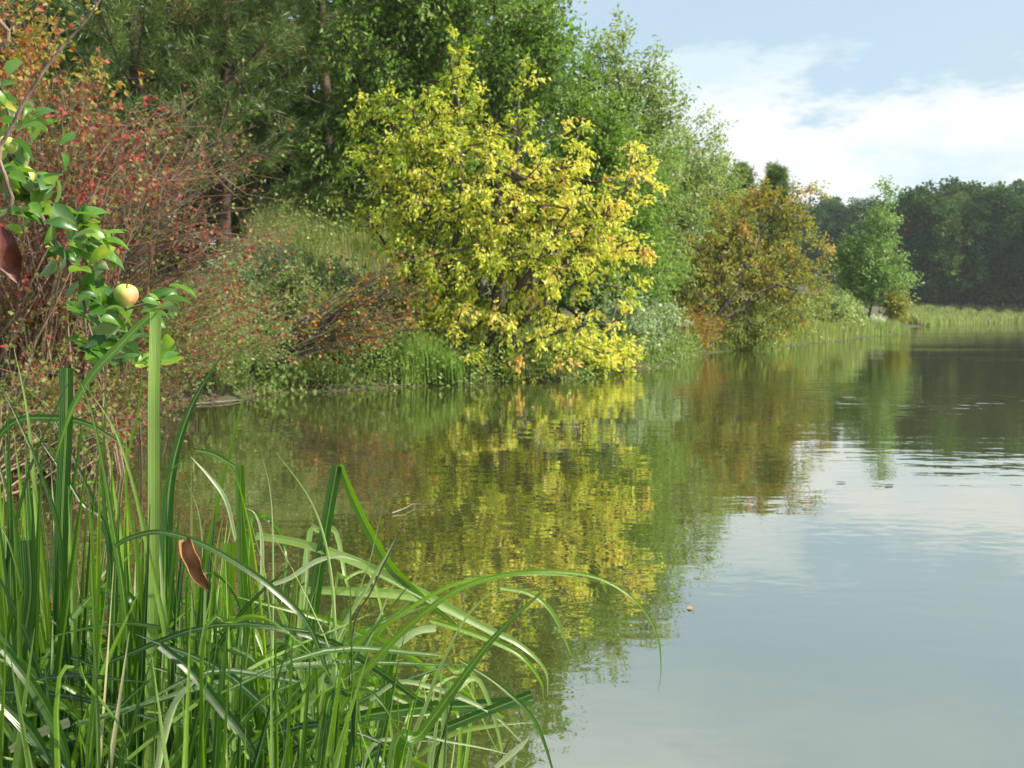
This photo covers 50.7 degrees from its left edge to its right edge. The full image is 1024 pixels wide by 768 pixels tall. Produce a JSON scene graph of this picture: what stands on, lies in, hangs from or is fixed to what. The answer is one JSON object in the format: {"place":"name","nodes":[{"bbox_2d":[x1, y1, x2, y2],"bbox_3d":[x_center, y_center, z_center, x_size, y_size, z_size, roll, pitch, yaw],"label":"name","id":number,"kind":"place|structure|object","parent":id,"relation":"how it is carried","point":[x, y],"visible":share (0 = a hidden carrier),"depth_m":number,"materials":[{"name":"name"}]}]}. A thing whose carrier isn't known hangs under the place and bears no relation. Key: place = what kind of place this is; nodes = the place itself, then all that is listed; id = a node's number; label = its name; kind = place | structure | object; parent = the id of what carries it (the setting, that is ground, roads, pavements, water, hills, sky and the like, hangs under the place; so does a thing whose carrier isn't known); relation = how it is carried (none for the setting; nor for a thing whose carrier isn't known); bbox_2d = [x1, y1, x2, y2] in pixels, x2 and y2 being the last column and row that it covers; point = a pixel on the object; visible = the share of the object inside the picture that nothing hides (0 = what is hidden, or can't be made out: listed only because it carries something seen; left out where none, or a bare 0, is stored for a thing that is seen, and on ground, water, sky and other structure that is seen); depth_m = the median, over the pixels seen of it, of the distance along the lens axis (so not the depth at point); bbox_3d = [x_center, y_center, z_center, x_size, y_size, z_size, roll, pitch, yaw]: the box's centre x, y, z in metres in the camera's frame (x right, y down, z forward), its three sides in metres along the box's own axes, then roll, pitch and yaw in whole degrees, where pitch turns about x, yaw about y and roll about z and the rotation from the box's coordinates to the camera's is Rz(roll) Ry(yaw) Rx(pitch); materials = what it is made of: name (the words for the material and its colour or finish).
{"place":"outdoors","nodes":[
{"label":"outdoors","id":0,"kind":"place"},
{"bbox_2d":[0,241,1021,495],"bbox_3d":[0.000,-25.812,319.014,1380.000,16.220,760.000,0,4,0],"label":"ground","id":1,"kind":"structure","parent":0,"point":[226,395],"depth_m":21.84,"materials":[{"name":"brown soil"}]},
{"bbox_2d":[0,0,72,181],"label":"broadleaf tree","id":2,"kind":"object","parent":1,"relation":"on","point":[41,61],"visible":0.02,"depth_m":33.32,"materials":[{"name":"green plant"}]},
{"bbox_2d":[0,397,100,487],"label":"grass","id":3,"kind":"structure","parent":1,"relation":"on","point":[28,463],"depth_m":8.33,"materials":[{"name":"green plant"}]},
{"bbox_2d":[0,364,127,767],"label":"sedge","id":4,"kind":"object","parent":1,"relation":"on","point":[28,555],"visible":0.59,"depth_m":1.28,"materials":[{"name":"green plant"}]},
{"bbox_2d":[0,0,153,377],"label":"gold shrub","id":5,"kind":"object","parent":1,"relation":"on","point":[37,39],"visible":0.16,"depth_m":10.68,"materials":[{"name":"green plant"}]},
{"bbox_2d":[5,349,161,767],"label":"sedge","id":6,"kind":"object","parent":1,"relation":"on","point":[65,492],"visible":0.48,"depth_m":1.39,"materials":[{"name":"green plant"}]},
{"bbox_2d":[3,0,163,227],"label":"broadleaf tree","id":7,"kind":"object","parent":1,"relation":"on","point":[49,28],"visible":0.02,"depth_m":34.15,"materials":[{"name":"green plant"}]},
{"bbox_2d":[0,0,175,283],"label":"pine tree","id":8,"kind":"object","parent":1,"relation":"on","point":[65,51],"visible":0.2,"depth_m":23.85,"materials":[{"name":"green plant"}]},
{"bbox_2d":[0,387,183,489],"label":"leaf litter","id":9,"kind":"object","parent":1,"relation":"on","point":[174,403],"visible":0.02,"depth_m":11.97,"materials":[{"name":"brown plant"}]},
{"bbox_2d":[0,0,196,374],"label":"apple tree","id":10,"kind":"object","parent":1,"relation":"on","point":[22,180],"visible":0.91,"depth_m":1.86,"materials":[{"name":"green plant"}]},
{"bbox_2d":[0,132,18,153],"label":"apple","id":11,"kind":"object","parent":10,"relation":"attached to","point":[10,146],"visible":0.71,"depth_m":1.82,"materials":[{"name":"green plant"}]},
{"bbox_2d":[113,278,138,305],"bbox_3d":[-0.654,-0.157,1.831,0.041,0.050,0.041,12,23,-1],"label":"apple","id":12,"kind":"object","parent":10,"relation":"attached to","point":[127,294],"visible":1,"depth_m":1.82,"materials":[{"name":"yellow plant"}]},
{"bbox_2d":[0,43,203,481],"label":"red shrub","id":13,"kind":"object","parent":1,"relation":"on","point":[97,200],"visible":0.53,"depth_m":8.37,"materials":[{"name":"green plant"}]},
{"bbox_2d":[0,327,219,501],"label":"shrub","id":14,"kind":"object","parent":1,"relation":"on","point":[39,407],"visible":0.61,"depth_m":8.04,"materials":[{"name":"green plant"}]},
{"bbox_2d":[52,308,205,767],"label":"sedge","id":15,"kind":"object","parent":1,"relation":"on","point":[153,607],"visible":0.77,"depth_m":1.25,"materials":[{"name":"green plant"}]},
{"bbox_2d":[2,0,264,266],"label":"broadleaf tree","id":16,"kind":"object","parent":1,"relation":"on","point":[70,31],"visible":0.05,"depth_m":33.35,"materials":[{"name":"green plant"}]},
{"bbox_2d":[0,0,306,288],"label":"pine tree","id":17,"kind":"object","parent":1,"relation":"on","point":[135,22],"visible":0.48,"depth_m":23.87,"materials":[{"name":"green plant"}]},
{"bbox_2d":[0,207,327,439],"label":"shrub","id":18,"kind":"object","parent":1,"relation":"on","point":[183,334],"visible":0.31,"depth_m":10.58,"materials":[{"name":"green plant"}]},
{"bbox_2d":[0,58,337,411],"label":"red shrub","id":19,"kind":"object","parent":1,"relation":"on","point":[173,228],"visible":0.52,"depth_m":9.46,"materials":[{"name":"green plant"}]},
{"bbox_2d":[63,0,312,268],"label":"pine tree","id":20,"kind":"object","parent":1,"relation":"on","point":[234,215],"visible":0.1,"depth_m":29.13,"materials":[{"name":"green plant"}]},
{"bbox_2d":[131,352,279,767],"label":"sedge","id":21,"kind":"object","parent":1,"relation":"on","point":[168,552],"visible":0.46,"depth_m":1.45,"materials":[{"name":"green plant"}]},
{"bbox_2d":[90,0,335,264],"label":"broadleaf tree","id":22,"kind":"object","parent":1,"relation":"on","point":[298,111],"visible":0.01,"depth_m":35.18,"materials":[{"name":"green plant"}]},
{"bbox_2d":[122,266,315,401],"bbox_3d":[-4.542,-0.616,15.938,3.087,2.201,4.497,0,4,0],"label":"shrub","id":23,"kind":"object","parent":1,"relation":"on","point":[247,338],"visible":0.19,"depth_m":16.46,"materials":[{"name":"green plant"}]},
{"bbox_2d":[96,0,349,262],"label":"pine tree","id":24,"kind":"object","parent":1,"relation":"on","point":[253,9],"visible":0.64,"depth_m":25.41,"materials":[{"name":"green plant"}]},
{"bbox_2d":[0,515,503,767],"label":"sedge","id":25,"kind":"object","parent":1,"relation":"on","point":[211,689],"visible":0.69,"depth_m":1.16,"materials":[{"name":"green plant"}]},
{"bbox_2d":[179,537,208,590],"bbox_3d":[-0.333,0.190,1.128,0.030,0.060,0.031,0,4,0],"label":"dead leaf","id":26,"kind":"object","parent":25,"relation":"on","point":[190,557],"visible":1,"depth_m":1.13,"materials":[{"name":"brown plant"}]},
{"bbox_2d":[192,238,394,323],"bbox_3d":[-4.484,-1.959,23.050,4.138,2.429,5.257,0,4,0],"label":"green shrub","id":27,"kind":"object","parent":1,"relation":"on","point":[250,274],"visible":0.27,"depth_m":22.45,"materials":[{"name":"green leaf"},{"name":"twig bark"}]},
{"bbox_2d":[198,0,441,237],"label":"broadleaf tree","id":28,"kind":"object","parent":1,"relation":"on","point":[297,115],"visible":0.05,"depth_m":34.78,"materials":[{"name":"green plant"}]},
{"bbox_2d":[232,0,409,222],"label":"pine tree","id":29,"kind":"object","parent":1,"relation":"on","point":[326,84],"visible":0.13,"depth_m":30.97,"materials":[{"name":"green plant"}]},
{"bbox_2d":[239,185,428,325],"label":"slope herbs","id":30,"kind":"object","parent":1,"relation":"on","point":[332,225],"visible":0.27,"depth_m":25.03,"materials":[{"name":"green plant"}]},
{"bbox_2d":[242,244,427,377],"bbox_3d":[-3.417,-1.281,20.994,3.312,2.814,3.109,3,4,38],"label":"green shrub","id":31,"kind":"object","parent":1,"relation":"on","point":[298,299],"visible":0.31,"depth_m":20.62,"materials":[{"name":"green plant"}]},
{"bbox_2d":[240,183,436,323],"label":"tall grass","id":32,"kind":"structure","parent":1,"relation":"on","point":[346,246],"depth_m":25.32,"materials":[{"name":"green plant"}]},
{"bbox_2d":[231,242,447,391],"bbox_3d":[-3.045,-1.113,18.977,3.748,2.708,2.211,0,4,0],"label":"leaning shrub","id":33,"kind":"object","parent":1,"relation":"on","point":[333,317],"visible":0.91,"depth_m":18.79,"materials":[{"name":"brown plant"}]},
{"bbox_2d":[263,0,515,287],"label":"broadleaf tree","id":34,"kind":"object","parent":1,"relation":"on","point":[413,220],"visible":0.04,"depth_m":35.41,"materials":[{"name":"green plant"}]},
{"bbox_2d":[286,0,508,233],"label":"broadleaf tree","id":35,"kind":"object","parent":1,"relation":"on","point":[397,65],"visible":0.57,"depth_m":26.62,"materials":[{"name":"green plant"}]},
{"bbox_2d":[180,236,660,392],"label":"bank grass","id":36,"kind":"structure","parent":1,"relation":"on","point":[527,326],"depth_m":20.48,"materials":[{"name":"green plant"}]},
{"bbox_2d":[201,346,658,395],"bbox_3d":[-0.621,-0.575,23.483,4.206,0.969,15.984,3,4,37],"label":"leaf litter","id":37,"kind":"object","parent":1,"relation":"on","point":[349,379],"visible":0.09,"depth_m":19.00,"materials":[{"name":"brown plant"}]},
{"bbox_2d":[394,327,466,385],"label":"shore reeds","id":38,"kind":"object","parent":1,"relation":"on","point":[428,360],"visible":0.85,"depth_m":20.55,"materials":[{"name":"green plant"}]},
{"bbox_2d":[349,0,608,305],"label":"broadleaf tree","id":39,"kind":"object","parent":1,"relation":"on","point":[480,289],"visible":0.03,"depth_m":36.97,"materials":[{"name":"green plant"}]},
{"bbox_2d":[379,0,596,319],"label":"broadleaf tree","id":40,"kind":"object","parent":1,"relation":"on","point":[493,54],"visible":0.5,"depth_m":27.58,"materials":[{"name":"green plant"}]},
{"bbox_2d":[324,24,669,382],"bbox_3d":[-0.299,-3.752,22.265,7.324,7.807,3.705,0,4,0],"label":"maple tree","id":41,"kind":"object","parent":1,"relation":"on","point":[403,150],"visible":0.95,"depth_m":22.02,"materials":[{"name":"yellow plant"}]},
{"bbox_2d":[216,322,788,395],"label":"weeds","id":42,"kind":"object","parent":1,"relation":"on","point":[270,388],"visible":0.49,"depth_m":20.95,"materials":[{"name":"green plant"}]},
{"bbox_2d":[405,1,613,319],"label":"broadleaf tree","id":43,"kind":"object","parent":1,"relation":"on","point":[485,288],"visible":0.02,"depth_m":40.34,"materials":[{"name":"green plant"}]},
{"bbox_2d":[488,13,699,339],"bbox_3d":[2.251,-5.303,29.151,6.029,9.023,4.343,0,4,0],"label":"broadleaf tree","id":44,"kind":"object","parent":1,"relation":"on","point":[604,150],"visible":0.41,"depth_m":28.88,"materials":[{"name":"green plant"}]},
{"bbox_2d":[556,321,649,376],"bbox_3d":[1.992,-0.737,24.784,1.965,1.411,3.812,1,4,18],"label":"yellow shrub","id":45,"kind":"object","parent":1,"relation":"on","point":[625,357],"visible":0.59,"depth_m":24.05,"materials":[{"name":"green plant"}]},
{"bbox_2d":[572,273,693,354],"bbox_3d":[3.380,-1.745,28.986,2.864,2.410,4.617,2,4,29],"label":"silver shrub","id":46,"kind":"object","parent":1,"relation":"on","point":[637,324],"visible":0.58,"depth_m":27.81,"materials":[{"name":"grey plant"}]},
{"bbox_2d":[549,3,723,294],"bbox_3d":[3.998,-7.381,37.511,6.503,11.503,5.469,0,4,0],"label":"broadleaf tree","id":47,"kind":"object","parent":1,"relation":"on","point":[655,122],"visible":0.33,"depth_m":37.02,"materials":[{"name":"green plant"}]},
{"bbox_2d":[600,88,764,300],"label":"broadleaf tree","id":48,"kind":"object","parent":1,"relation":"on","point":[720,175],"visible":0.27,"depth_m":49.02,"materials":[{"name":"green plant"}]},
{"bbox_2d":[662,300,734,352],"bbox_3d":[5.766,-1.675,36.957,3.242,2.640,11.651,1,4,15],"label":"rusty shrub","id":49,"kind":"object","parent":1,"relation":"on","point":[709,329],"visible":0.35,"depth_m":37.28,"materials":[{"name":"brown plant"}]},
{"bbox_2d":[652,125,771,313],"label":"broadleaf tree","id":50,"kind":"object","parent":1,"relation":"on","point":[740,179],"visible":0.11,"depth_m":57.03,"materials":[{"name":"green plant"}]},
{"bbox_2d":[705,160,767,308],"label":"pine tree","id":51,"kind":"object","parent":1,"relation":"on","point":[749,178],"visible":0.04,"depth_m":74.75,"materials":[{"name":"green plant"}]},
{"bbox_2d":[640,168,841,351],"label":"willow tree","id":52,"kind":"object","parent":1,"relation":"on","point":[732,265],"visible":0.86,"depth_m":42.66,"materials":[{"name":"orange plant"}]},
{"bbox_2d":[739,158,806,303],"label":"pine tree","id":53,"kind":"object","parent":1,"relation":"on","point":[777,174],"visible":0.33,"depth_m":72.78,"materials":[{"name":"green plant"}]},
{"bbox_2d":[661,309,910,357],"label":"bank grass","id":54,"kind":"structure","parent":1,"relation":"on","point":[871,328],"depth_m":55.83,"materials":[{"name":"green plant"}]},
{"bbox_2d":[794,196,833,284],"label":"tree","id":55,"kind":"object","parent":1,"relation":"on","point":[818,213],"visible":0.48,"depth_m":319.61,"materials":[{"name":"green plant"}]},
{"bbox_2d":[765,285,868,337],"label":"green shrub","id":56,"kind":"object","parent":1,"relation":"on","point":[845,310],"visible":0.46,"depth_m":62.85,"materials":[{"name":"green plant"}]},
{"bbox_2d":[813,194,842,273],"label":"tree","id":57,"kind":"object","parent":1,"relation":"on","point":[828,203],"visible":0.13,"depth_m":359.39,"materials":[{"name":"green plant"}]},
{"bbox_2d":[816,195,847,240],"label":"tree","id":58,"kind":"object","parent":1,"relation":"on","point":[838,199],"visible":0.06,"depth_m":360.24,"materials":[{"name":"green plant"}]},
{"bbox_2d":[817,202,851,282],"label":"tree","id":59,"kind":"object","parent":1,"relation":"on","point":[836,230],"visible":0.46,"depth_m":327.46,"materials":[{"name":"green plant"}]},
{"bbox_2d":[820,203,860,278],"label":"tree","id":60,"kind":"object","parent":1,"relation":"on","point":[848,221],"visible":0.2,"depth_m":329.90,"materials":[{"name":"green plant"}]},
{"bbox_2d":[820,288,870,318],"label":"green shrub","id":61,"kind":"object","parent":1,"relation":"on","point":[851,298],"depth_m":83.46,"materials":[{"name":"green plant"}]},
{"bbox_2d":[847,196,864,213],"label":"tree","id":62,"kind":"object","parent":1,"relation":"on","point":[855,200],"visible":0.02,"depth_m":362.19,"materials":[{"name":"green plant"}]},
{"bbox_2d":[845,202,869,264],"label":"tree","id":63,"kind":"object","parent":1,"relation":"on","point":[851,209],"visible":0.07,"depth_m":340.35,"materials":[{"name":"green plant"}]},
{"bbox_2d":[848,197,885,274],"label":"tree","id":64,"kind":"object","parent":1,"relation":"on","point":[860,212],"visible":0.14,"depth_m":332.89,"materials":[{"name":"green plant"}]},
{"bbox_2d":[861,195,879,209],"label":"tree","id":65,"kind":"object","parent":1,"relation":"on","point":[872,200],"depth_m":362.21,"materials":[{"name":"green plant"}]},
{"bbox_2d":[866,314,885,323],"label":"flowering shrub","id":66,"kind":"object","parent":1,"relation":"on","point":[878,318],"visible":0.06,"depth_m":83.98,"materials":[{"name":"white plant"}]},
{"bbox_2d":[827,175,924,315],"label":"birch tree","id":67,"kind":"object","parent":1,"relation":"on","point":[882,276],"visible":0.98,"depth_m":86.89,"materials":[{"name":"green plant"}]},
{"bbox_2d":[863,198,894,252],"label":"tree","id":68,"kind":"object","parent":1,"relation":"on","point":[871,201],"visible":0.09,"depth_m":332.42,"materials":[{"name":"green plant"}]},
{"bbox_2d":[873,191,920,296],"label":"tree","id":69,"kind":"object","parent":1,"relation":"on","point":[892,209],"visible":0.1,"depth_m":275.23,"materials":[{"name":"green plant"}]},
{"bbox_2d":[878,282,920,330],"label":"bush","id":70,"kind":"object","parent":1,"relation":"on","point":[894,308],"visible":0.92,"depth_m":86.04,"materials":[{"name":"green plant"}]},
{"bbox_2d":[887,182,933,300],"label":"tree","id":71,"kind":"object","parent":1,"relation":"on","point":[921,190],"visible":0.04,"depth_m":278.36,"materials":[{"name":"green plant"}]},
{"bbox_2d":[887,189,957,304],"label":"tree","id":72,"kind":"object","parent":1,"relation":"on","point":[917,207],"visible":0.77,"depth_m":256.85,"materials":[{"name":"green plant"}]},
{"bbox_2d":[923,180,943,292],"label":"tree","id":73,"kind":"object","parent":1,"relation":"on","point":[935,188],"visible":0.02,"depth_m":303.18,"materials":[{"name":"green plant"}]},
{"bbox_2d":[908,191,973,305],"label":"tree","id":74,"kind":"object","parent":1,"relation":"on","point":[950,261],"visible":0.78,"depth_m":254.88,"materials":[{"name":"green plant"}]},
{"bbox_2d":[931,184,967,292],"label":"tree","id":75,"kind":"object","parent":1,"relation":"on","point":[961,189],"visible":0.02,"depth_m":288.02,"materials":[{"name":"green plant"}]},
{"bbox_2d":[935,175,979,292],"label":"tree","id":76,"kind":"object","parent":1,"relation":"on","point":[953,181],"visible":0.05,"depth_m":293.78,"materials":[{"name":"green plant"}]},
{"bbox_2d":[939,179,984,302],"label":"tree","id":77,"kind":"object","parent":1,"relation":"on","point":[970,189],"visible":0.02,"depth_m":278.82,"materials":[{"name":"green plant"}]},
{"bbox_2d":[902,302,1023,325],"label":"reeds","id":78,"kind":"object","parent":1,"relation":"on","point":[933,314],"visible":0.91,"depth_m":233.15,"materials":[{"name":"green plant"}]},
{"bbox_2d":[940,192,991,306],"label":"tree","id":79,"kind":"object","parent":1,"relation":"on","point":[961,200],"visible":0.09,"depth_m":265.74,"materials":[{"name":"green plant"}]},
{"bbox_2d":[944,186,1014,305],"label":"tree","id":80,"kind":"object","parent":1,"relation":"on","point":[975,261],"visible":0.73,"depth_m":256.94,"materials":[{"name":"green plant"}]},
{"bbox_2d":[958,187,1022,307],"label":"tree","id":81,"kind":"object","parent":1,"relation":"on","point":[1005,204],"visible":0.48,"depth_m":257.69,"materials":[{"name":"green plant"}]},
{"bbox_2d":[989,181,1008,191],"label":"tree","id":82,"kind":"object","parent":1,"relation":"on","point":[1000,183],"visible":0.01,"depth_m":302.26,"materials":[{"name":"green plant"}]},
{"bbox_2d":[979,182,1023,303],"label":"tree","id":83,"kind":"object","parent":1,"relation":"on","point":[1005,191],"visible":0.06,"depth_m":273.15,"materials":[{"name":"green plant"}]},
{"bbox_2d":[982,199,1023,306],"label":"tree","id":84,"kind":"object","parent":1,"relation":"on","point":[1016,237],"visible":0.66,"depth_m":257.47,"materials":[{"name":"green plant"}]},
{"bbox_2d":[995,194,1023,305],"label":"tree","id":85,"kind":"object","parent":1,"relation":"on","point":[1017,284],"visible":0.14,"depth_m":262.81,"materials":[{"name":"green plant"}]},
{"bbox_2d":[1006,179,1023,197],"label":"tree","id":86,"kind":"object","parent":1,"relation":"on","point":[1019,181],"visible":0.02,"depth_m":282.85,"materials":[{"name":"green plant"}]},
{"bbox_2d":[2,323,1023,767],"bbox_3d":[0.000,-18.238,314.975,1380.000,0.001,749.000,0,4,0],"label":"water","id":87,"kind":"structure","parent":0,"point":[866,611],"depth_m":6.50,"materials":[{"name":"liquid"}]},
{"bbox_2d":[196,399,241,403],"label":"floating twig","id":88,"kind":"object","parent":87,"relation":"on","point":[215,401],"visible":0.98,"depth_m":16.19,"materials":[{"name":"wood"}]},
{"bbox_2d":[114,454,392,767],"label":"sedge","id":89,"kind":"object","parent":87,"relation":"in","point":[243,564],"visible":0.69,"depth_m":1.30,"materials":[{"name":"green plant"}]},
{"bbox_2d":[348,524,403,735],"bbox_3d":[-0.160,0.692,1.296,0.069,1.059,0.003,0,4,0],"label":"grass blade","id":90,"kind":"object","parent":87,"relation":"in","point":[349,679],"visible":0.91,"depth_m":1.27,"materials":[{"name":"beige plant"}]},
{"bbox_2d":[256,452,548,767],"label":"sedge","id":91,"kind":"object","parent":87,"relation":"in","point":[392,573],"visible":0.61,"depth_m":1.41,"materials":[{"name":"green plant"}]},
{"bbox_2d":[392,503,423,512],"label":"floating twig","id":92,"kind":"object","parent":87,"relation":"on","point":[406,507],"visible":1,"depth_m":7.23,"materials":[{"name":"wood"}]},
{"bbox_2d":[260,569,661,767],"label":"sedge","id":93,"kind":"object","parent":87,"relation":"in","point":[424,731],"visible":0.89,"depth_m":1.23,"materials":[{"name":"green plant"}]},
{"bbox_2d":[500,738,510,767],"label":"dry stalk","id":94,"kind":"object","parent":87,"relation":"on","point":[505,749],"visible":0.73,"depth_m":1.28,"materials":[{"name":"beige plant"}]},
{"bbox_2d":[32,0,1023,275],"label":"sky","id":95,"kind":"structure","parent":0,"point":[848,94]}
]}

